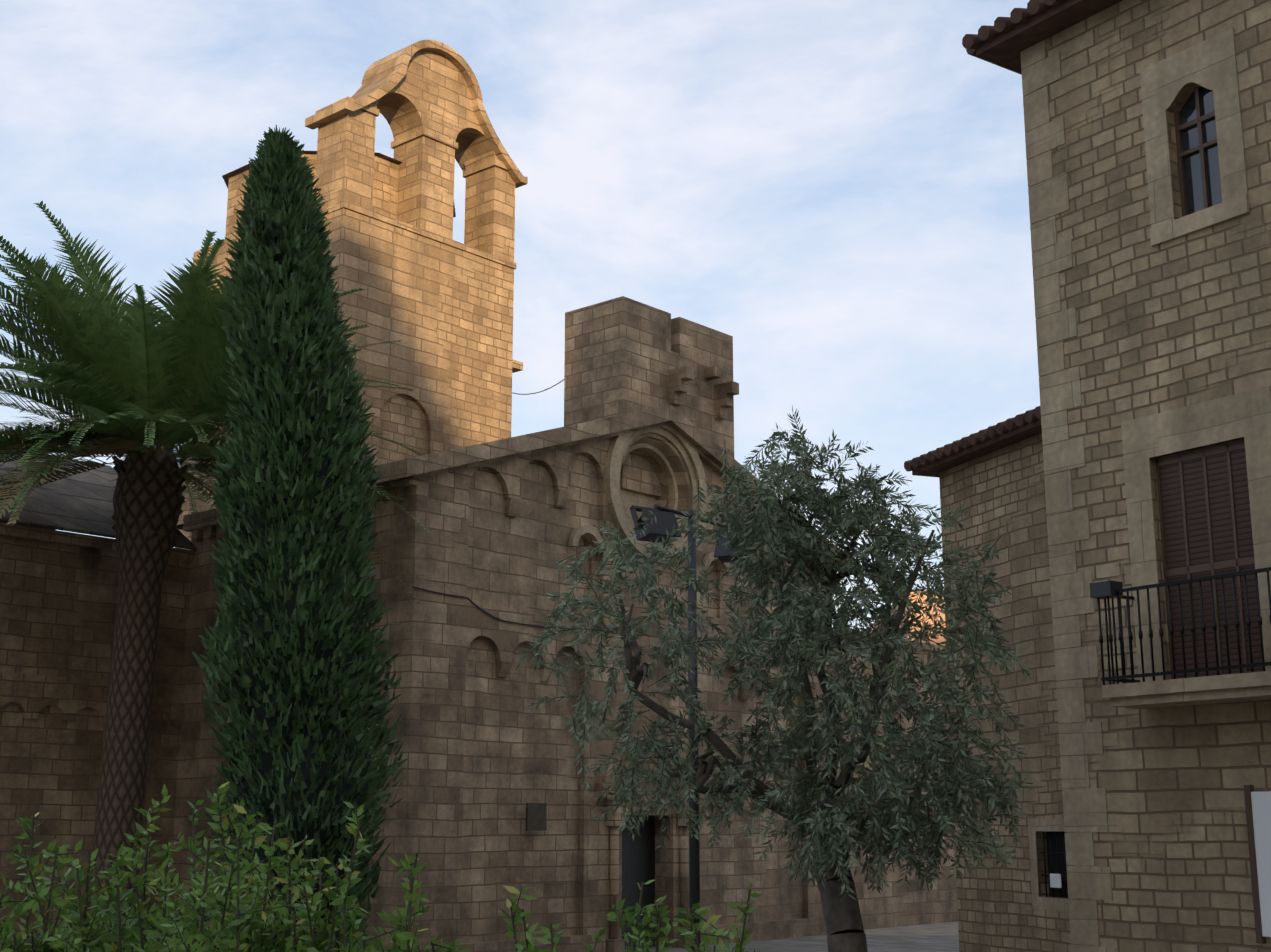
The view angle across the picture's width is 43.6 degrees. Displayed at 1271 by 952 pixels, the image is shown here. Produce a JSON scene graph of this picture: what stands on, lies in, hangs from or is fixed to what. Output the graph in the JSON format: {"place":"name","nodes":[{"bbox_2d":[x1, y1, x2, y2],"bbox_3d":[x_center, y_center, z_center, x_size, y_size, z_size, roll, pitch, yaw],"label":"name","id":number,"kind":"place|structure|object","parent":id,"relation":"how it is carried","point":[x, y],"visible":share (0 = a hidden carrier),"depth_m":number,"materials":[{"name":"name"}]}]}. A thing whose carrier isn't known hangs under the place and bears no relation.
{"place":"outdoors","nodes":[
{"label":"outdoors","id":0,"kind":"place"},
{"bbox_2d":[167,478,418,951],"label":"church nave","id":1,"kind":"structure","parent":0,"point":[394,528],"depth_m":26.48,"materials":[{"name":"brown stone"}]},
{"bbox_2d":[315,50,514,467],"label":"bell tower","id":2,"kind":"structure","parent":0,"point":[444,312],"depth_m":36.92,"materials":[{"name":"beige stone"}]},
{"bbox_2d":[378,394,427,464],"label":"blind arch","id":3,"kind":"structure","parent":2,"relation":"in","point":[402,420],"depth_m":35.51,"materials":[{"name":"stone"}]},
{"bbox_2d":[305,40,527,372],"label":"stone molding","id":4,"kind":"structure","parent":2,"relation":"attached to","point":[383,76],"depth_m":37.47,"materials":[{"name":"beige stone"}]},
{"bbox_2d":[0,0,1039,630],"label":"sky","id":5,"kind":"structure","parent":0,"point":[837,190],"materials":[{"name":"blue"}]},
{"bbox_2d":[404,433,829,946],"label":"church facade","id":6,"kind":"structure","parent":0,"point":[491,756],"depth_m":27.59,"materials":[{"name":"brown stone"}]},
{"bbox_2d":[413,379,571,628],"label":"church cables","id":7,"kind":"object","parent":6,"relation":"attached to","point":[470,600],"visible":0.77,"depth_m":27.02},
{"bbox_2d":[526,803,546,830],"bbox_3d":[-1.687,5.810,27.084,0.030,0.460,0.460,-11,-16,40],"label":"wall plaque","id":8,"kind":"object","parent":6,"relation":"attached to","point":[536,816],"visible":1,"depth_m":27.06,"materials":[{"name":"grey stone"}]},
{"bbox_2d":[365,405,845,951],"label":"stone molding","id":9,"kind":"structure","parent":6,"relation":"attached to","point":[687,439],"depth_m":29.59,"materials":[{"name":"beige stone"}]},
{"bbox_2d":[622,815,654,948],"bbox_3d":[-0.136,7.477,29.287,0.050,2.390,1.460,-11,-16,40],"label":"church door","id":10,"kind":"structure","parent":6,"relation":"in","point":[638,858],"depth_m":29.52,"materials":[{"name":"black wood"}]},
{"bbox_2d":[564,296,738,496],"bbox_3d":[0.503,-1.313,32.873,2.080,3.900,3.550,-11,-16,40],"label":"church turret","id":11,"kind":"object","parent":6,"relation":"on","point":[624,355],"visible":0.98,"depth_m":32.12,"materials":[{"name":"beige stone"}]},
{"bbox_2d":[625,935,958,951],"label":"forecourt paving","id":12,"kind":"structure","parent":0,"point":[911,943],"depth_m":30.09,"materials":[{"name":"grey stone"}]},
{"bbox_2d":[0,200,431,932],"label":"palm tree","id":13,"kind":"object","parent":12,"relation":"on","point":[138,384],"visible":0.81,"depth_m":25.51,"materials":[{"name":"green plant"}]},
{"bbox_2d":[192,125,409,951],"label":"cypress tree","id":14,"kind":"object","parent":12,"relation":"on","point":[291,656],"visible":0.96,"depth_m":21.29,"materials":[{"name":"green plant"}]},
{"bbox_2d":[653,504,734,951],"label":"lamp post","id":15,"kind":"object","parent":12,"relation":"on","point":[694,870],"visible":0.4,"depth_m":17.73,"materials":[{"name":"grey metal"}]},
{"bbox_2d":[630,505,681,543],"bbox_3d":[0.214,0.542,17.658,0.490,0.441,0.264,8,-40,-33],"label":"flood lamp","id":16,"kind":"object","parent":15,"relation":"attached to","point":[659,526],"visible":0.79,"depth_m":17.55,"materials":[{"name":"grey metal"}]},
{"bbox_2d":[714,531,755,562],"bbox_3d":[1.195,0.843,19.022,0.470,0.426,0.252,-5,-38,21],"label":"flood lamp","id":17,"kind":"object","parent":15,"relation":"attached to","point":[723,555],"visible":0.21,"depth_m":18.91,"materials":[{"name":"grey metal"}]},
{"bbox_2d":[516,406,1032,951],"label":"olive tree","id":18,"kind":"object","parent":12,"relation":"on","point":[888,800],"visible":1,"depth_m":13.57,"materials":[{"name":"green plant"}]},
{"bbox_2d":[829,634,957,929],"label":"stone wall","id":19,"kind":"structure","parent":0,"point":[901,903],"depth_m":36.02,"materials":[{"name":"brown stone"}]},
{"bbox_2d":[870,590,945,645],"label":"pink building","id":20,"kind":"structure","parent":0,"point":[940,639],"depth_m":62.02,"materials":[{"name":"paint"}]},
{"bbox_2d":[864,922,958,934],"bbox_3d":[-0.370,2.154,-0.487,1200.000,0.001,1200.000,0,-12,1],"label":"ground","id":21,"kind":"structure","parent":0,"point":[948,928],"depth_m":34.16,"materials":[{"name":"grey stone"}]},
{"bbox_2d":[0,863,137,951],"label":"shrub","id":22,"kind":"object","parent":21,"relation":"on","point":[6,931],"visible":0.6,"depth_m":6.49,"materials":[{"name":"green plant"}]},
{"bbox_2d":[0,450,196,948],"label":"church transepts","id":23,"kind":"object","parent":21,"relation":"on","point":[58,596],"visible":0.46,"depth_m":28.00,"materials":[{"name":"brown stone"}]},
{"bbox_2d":[2,812,253,951],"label":"shrub","id":24,"kind":"object","parent":21,"relation":"on","point":[40,890],"visible":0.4,"depth_m":6.68,"materials":[{"name":"green plant"}]},
{"bbox_2d":[45,804,297,951],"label":"shrub","id":25,"kind":"object","parent":21,"relation":"on","point":[227,935],"visible":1,"depth_m":6.12,"materials":[{"name":"green plant"}]},
{"bbox_2d":[103,782,313,950],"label":"shrub","id":26,"kind":"object","parent":21,"relation":"on","point":[198,861],"visible":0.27,"depth_m":7.31,"materials":[{"name":"green plant"}]},
{"bbox_2d":[183,801,383,951],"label":"shrub","id":27,"kind":"object","parent":21,"relation":"on","point":[277,939],"visible":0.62,"depth_m":6.65,"materials":[{"name":"green plant"}]},
{"bbox_2d":[175,151,455,549],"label":"church tower","id":28,"kind":"structure","parent":21,"relation":"on","point":[385,186],"depth_m":37.37,"materials":[{"name":"stone"}]},
{"bbox_2d":[296,855,445,951],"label":"shrub","id":29,"kind":"object","parent":21,"relation":"on","point":[312,938],"visible":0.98,"depth_m":6.39,"materials":[{"name":"green plant"}]},
{"bbox_2d":[361,852,469,951],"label":"shrub","id":30,"kind":"object","parent":21,"relation":"on","point":[400,925],"visible":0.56,"depth_m":6.66,"materials":[{"name":"green plant"}]},
{"bbox_2d":[499,885,565,951],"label":"shrub","id":31,"kind":"object","parent":21,"relation":"on","point":[512,906],"visible":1,"depth_m":6.41,"materials":[{"name":"green plant"}]},
{"bbox_2d":[583,879,685,951],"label":"shrub","id":32,"kind":"object","parent":21,"relation":"on","point":[652,921],"visible":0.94,"depth_m":6.43,"materials":[{"name":"green plant"}]},
{"bbox_2d":[626,900,736,951],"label":"shrub","id":33,"kind":"object","parent":21,"relation":"on","point":[695,927],"visible":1,"depth_m":6.38,"materials":[{"name":"green plant"}]},
{"bbox_2d":[713,883,760,951],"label":"shrub","id":34,"kind":"object","parent":21,"relation":"on","point":[741,933],"visible":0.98,"depth_m":6.58,"materials":[{"name":"green plant"}]},
{"bbox_2d":[939,433,1070,951],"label":"wing wall","id":35,"kind":"structure","parent":21,"relation":"on","point":[999,492],"depth_m":22.32,"materials":[{"name":"brown stone"}]},
{"bbox_2d":[904,406,1041,476],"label":"wing roof","id":36,"kind":"structure","parent":35,"relation":"on","point":[1001,435],"depth_m":23.09,"materials":[{"name":"brown tile"}]},
{"bbox_2d":[1028,818,1068,911],"bbox_3d":[5.655,5.172,21.155,0.202,1.200,1.090,5,-13,-20],"label":"window","id":37,"kind":"structure","parent":35,"relation":"attached to","point":[1053,828],"depth_m":21.34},
{"bbox_2d":[1026,0,1270,951],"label":"house wall","id":38,"kind":"structure","parent":21,"relation":"on","point":[1183,321],"depth_m":15.42,"materials":[{"name":"beige stone"}]},
{"bbox_2d":[962,0,1121,74],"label":"house roof","id":39,"kind":"structure","parent":38,"relation":"on","point":[1003,42],"depth_m":17.25,"materials":[{"name":"brown tile"}]},
{"bbox_2d":[1020,28,1270,951],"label":"house trim","id":40,"kind":"structure","parent":38,"relation":"attached to","point":[1214,502],"depth_m":15.53,"materials":[{"name":"beige stone"}]},
{"bbox_2d":[1102,671,1270,708],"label":"balcony slab","id":41,"kind":"structure","parent":38,"relation":"attached to","point":[1238,687],"depth_m":14.28,"materials":[{"name":"beige stone"}]},
{"bbox_2d":[1097,567,1270,684],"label":"balcony rail","id":42,"kind":"object","parent":41,"relation":"on","point":[1123,678],"visible":0.92,"depth_m":14.44,"materials":[{"name":"black metal"}]},
{"bbox_2d":[1090,580,1122,598],"bbox_3d":[4.488,1.087,15.146,0.180,0.140,0.240,9,-15,-34],"label":"floodlight","id":43,"kind":"object","parent":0,"point":[1103,590],"visible":1,"depth_m":15.08,"materials":[{"name":"black metal"}]}
]}

